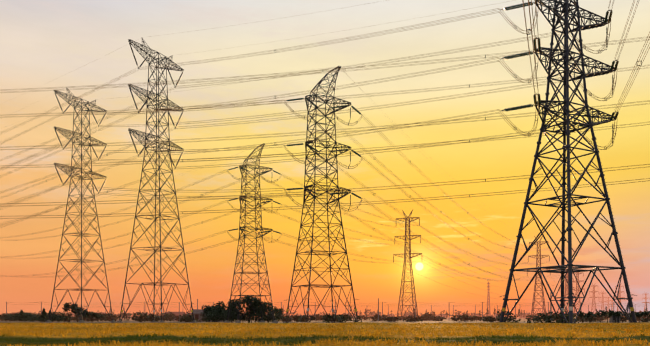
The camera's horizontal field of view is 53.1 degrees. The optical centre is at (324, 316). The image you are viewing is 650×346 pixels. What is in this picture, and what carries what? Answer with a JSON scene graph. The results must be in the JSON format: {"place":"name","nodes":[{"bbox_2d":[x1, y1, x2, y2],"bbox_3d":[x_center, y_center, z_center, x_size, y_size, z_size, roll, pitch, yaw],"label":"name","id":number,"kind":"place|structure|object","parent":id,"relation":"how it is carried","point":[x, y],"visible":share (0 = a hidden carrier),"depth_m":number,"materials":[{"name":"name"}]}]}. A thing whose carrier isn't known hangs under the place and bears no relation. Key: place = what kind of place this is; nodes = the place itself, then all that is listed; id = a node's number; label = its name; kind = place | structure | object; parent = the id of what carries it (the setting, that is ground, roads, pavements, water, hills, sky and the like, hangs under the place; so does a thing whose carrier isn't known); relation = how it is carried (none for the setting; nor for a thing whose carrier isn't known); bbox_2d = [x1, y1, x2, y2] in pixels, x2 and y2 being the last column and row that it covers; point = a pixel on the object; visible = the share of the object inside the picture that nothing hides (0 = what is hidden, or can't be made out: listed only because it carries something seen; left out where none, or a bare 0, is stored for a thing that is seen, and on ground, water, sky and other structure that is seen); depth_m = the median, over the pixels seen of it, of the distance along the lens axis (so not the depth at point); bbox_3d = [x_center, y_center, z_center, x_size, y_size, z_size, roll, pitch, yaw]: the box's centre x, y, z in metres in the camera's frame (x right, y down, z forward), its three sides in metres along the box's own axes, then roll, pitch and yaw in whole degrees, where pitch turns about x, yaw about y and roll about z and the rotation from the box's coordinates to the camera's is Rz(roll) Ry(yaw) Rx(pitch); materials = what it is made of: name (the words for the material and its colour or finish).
{"place":"outdoors","nodes":[
{"label":"outdoors","id":0,"kind":"place"},
{"bbox_2d":[164,312,185,315],"bbox_3d":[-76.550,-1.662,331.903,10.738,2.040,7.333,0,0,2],"label":"building","id":1,"kind":"structure","parent":0,"point":[177,313],"depth_m":330.46,"materials":[{"name":"grey"}]},
{"bbox_2d":[191,309,225,313],"bbox_3d":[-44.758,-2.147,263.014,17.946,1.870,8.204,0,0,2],"label":"building","id":2,"kind":"structure","parent":0,"point":[195,311],"depth_m":260.98,"materials":[{"name":"grey"}]},
{"bbox_2d":[0,322,649,345],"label":"rice field","id":3,"kind":"structure","parent":0,"point":[292,340],"depth_m":31.08,"materials":[{"name":"yellow plant"}]},
{"bbox_2d":[0,322,649,345],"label":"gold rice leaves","id":4,"kind":"object","parent":3,"relation":"on","point":[476,329],"visible":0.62,"depth_m":34.08,"materials":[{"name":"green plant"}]},
{"bbox_2d":[0,323,649,345],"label":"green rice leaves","id":5,"kind":"object","parent":3,"relation":"on","point":[126,339],"visible":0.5,"depth_m":24.68,"materials":[{"name":"green plant"}]},
{"bbox_2d":[0,317,649,322],"bbox_3d":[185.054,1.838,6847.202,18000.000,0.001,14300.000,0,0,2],"label":"ground","id":6,"kind":"structure","parent":0,"point":[522,320],"depth_m":263.99,"materials":[{"name":"soil"}]},
{"bbox_2d":[49,87,112,319],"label":"pylon","id":7,"kind":"object","parent":6,"relation":"on","point":[82,177],"visible":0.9,"depth_m":205.55,"materials":[{"name":"metal"}]},
{"bbox_2d":[54,93,105,191],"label":"insulators","id":8,"kind":"object","parent":7,"relation":"attached to","point":[71,139],"visible":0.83,"depth_m":202.54,"materials":[{"name":"grey"}]},
{"bbox_2d":[0,0,649,309],"bbox_3d":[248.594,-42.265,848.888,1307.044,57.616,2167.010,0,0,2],"label":"conductors","id":9,"kind":"object","parent":7,"relation":"attached to","point":[254,104],"visible":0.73,"depth_m":134.96,"materials":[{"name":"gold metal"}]},
{"bbox_2d":[119,38,193,321],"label":"pylon","id":10,"kind":"object","parent":6,"relation":"on","point":[158,104],"visible":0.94,"depth_m":169.79,"materials":[{"name":"metal"}]},
{"bbox_2d":[129,42,182,166],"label":"insulators","id":11,"kind":"object","parent":10,"relation":"attached to","point":[145,103],"visible":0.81,"depth_m":166.05,"materials":[{"name":"grey"}]},
{"bbox_2d":[194,314,233,321],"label":"farmhouse walls","id":12,"kind":"structure","parent":6,"relation":"on","point":[200,317],"depth_m":259.81,"materials":[{"name":"grey"}]},
{"bbox_2d":[46,319,402,322],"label":"pylon footings","id":13,"kind":"object","parent":6,"relation":"on","point":[154,321],"visible":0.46,"depth_m":185.03,"materials":[{"name":"concrete"}]},
{"bbox_2d":[227,143,274,320],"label":"pylon","id":14,"kind":"object","parent":6,"relation":"on","point":[254,218],"visible":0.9,"depth_m":187.97,"materials":[{"name":"metal"}]},
{"bbox_2d":[228,0,618,233],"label":"insulator strings","id":15,"kind":"object","parent":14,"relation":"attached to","point":[524,54],"visible":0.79,"depth_m":101.77,"materials":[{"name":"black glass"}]},
{"bbox_2d":[285,66,357,322],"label":"pylon","id":16,"kind":"object","parent":6,"relation":"on","point":[307,143],"visible":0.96,"depth_m":129.42,"materials":[{"name":"metal"}]},
{"bbox_2d":[16,0,641,280],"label":"line fittings","id":17,"kind":"object","parent":16,"relation":"on","point":[410,161],"visible":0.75,"depth_m":122.87,"materials":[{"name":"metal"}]},
{"bbox_2d":[0,295,649,322],"bbox_3d":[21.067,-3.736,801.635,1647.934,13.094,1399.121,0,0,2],"label":"treeline","id":18,"kind":"object","parent":6,"relation":"on","point":[257,311],"depth_m":228.60,"materials":[{"name":"plant"}]},
{"bbox_2d":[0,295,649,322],"bbox_3d":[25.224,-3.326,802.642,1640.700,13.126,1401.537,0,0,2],"label":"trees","id":19,"kind":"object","parent":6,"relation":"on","point":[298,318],"visible":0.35,"depth_m":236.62,"materials":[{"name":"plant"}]},
{"bbox_2d":[6,292,646,322],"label":"utility poles","id":20,"kind":"object","parent":6,"relation":"on","point":[388,309],"visible":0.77,"depth_m":309.94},
{"bbox_2d":[393,210,421,318],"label":"pylon","id":21,"kind":"object","parent":6,"relation":"on","point":[405,263],"visible":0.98,"depth_m":352.70,"materials":[{"name":"metal"}]},
{"bbox_2d":[486,279,490,315],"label":"telecom mast","id":22,"kind":"object","parent":6,"relation":"on","point":[488,286],"visible":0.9,"depth_m":893.19,"materials":[{"name":"metal"}]},
{"bbox_2d":[528,236,549,318],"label":"pylon","id":23,"kind":"object","parent":6,"relation":"on","point":[535,289],"visible":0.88,"depth_m":427.28,"materials":[{"name":"metal"}]},
{"bbox_2d":[560,271,573,310],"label":"pylon","id":24,"kind":"object","parent":6,"relation":"on","point":[566,291],"visible":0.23,"depth_m":710.75,"materials":[{"name":"metal"}]},
{"bbox_2d":[499,0,636,322],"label":"pylon","id":25,"kind":"object","parent":6,"relation":"on","point":[565,54],"visible":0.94,"depth_m":97.95,"materials":[{"name":"metal"}]},
{"bbox_2d":[572,272,583,312],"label":"pylon","id":26,"kind":"object","parent":6,"relation":"on","point":[577,273],"visible":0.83,"depth_m":724.92,"materials":[{"name":"metal"}]},
{"bbox_2d":[589,283,597,313],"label":"pylon","id":27,"kind":"object","parent":6,"relation":"on","point":[594,286],"visible":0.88,"depth_m":1022.93,"materials":[{"name":"metal"}]},
{"bbox_2d":[599,291,606,309],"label":"pylon","id":28,"kind":"object","parent":6,"relation":"on","point":[602,301],"visible":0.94,"depth_m":1321.64,"materials":[{"name":"metal"}]},
{"bbox_2d":[609,315,619,322],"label":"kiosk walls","id":29,"kind":"structure","parent":6,"relation":"on","point":[611,320],"depth_m":211.14,"materials":[{"name":"grey"}]},
{"bbox_2d":[616,284,623,311],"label":"pylon","id":30,"kind":"object","parent":6,"relation":"on","point":[620,291],"visible":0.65,"depth_m":1068.03,"materials":[{"name":"metal"}]},
{"bbox_2d":[0,0,649,316],"label":"sky","id":31,"kind":"structure","parent":0,"point":[42,41],"materials":[{"name":"orange"}]},
{"bbox_2d":[11,302,648,307],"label":"utility pole wires","id":32,"kind":"object","parent":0,"point":[342,304],"visible":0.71,"depth_m":313.76,"materials":[{"name":"black metal"}]}
]}

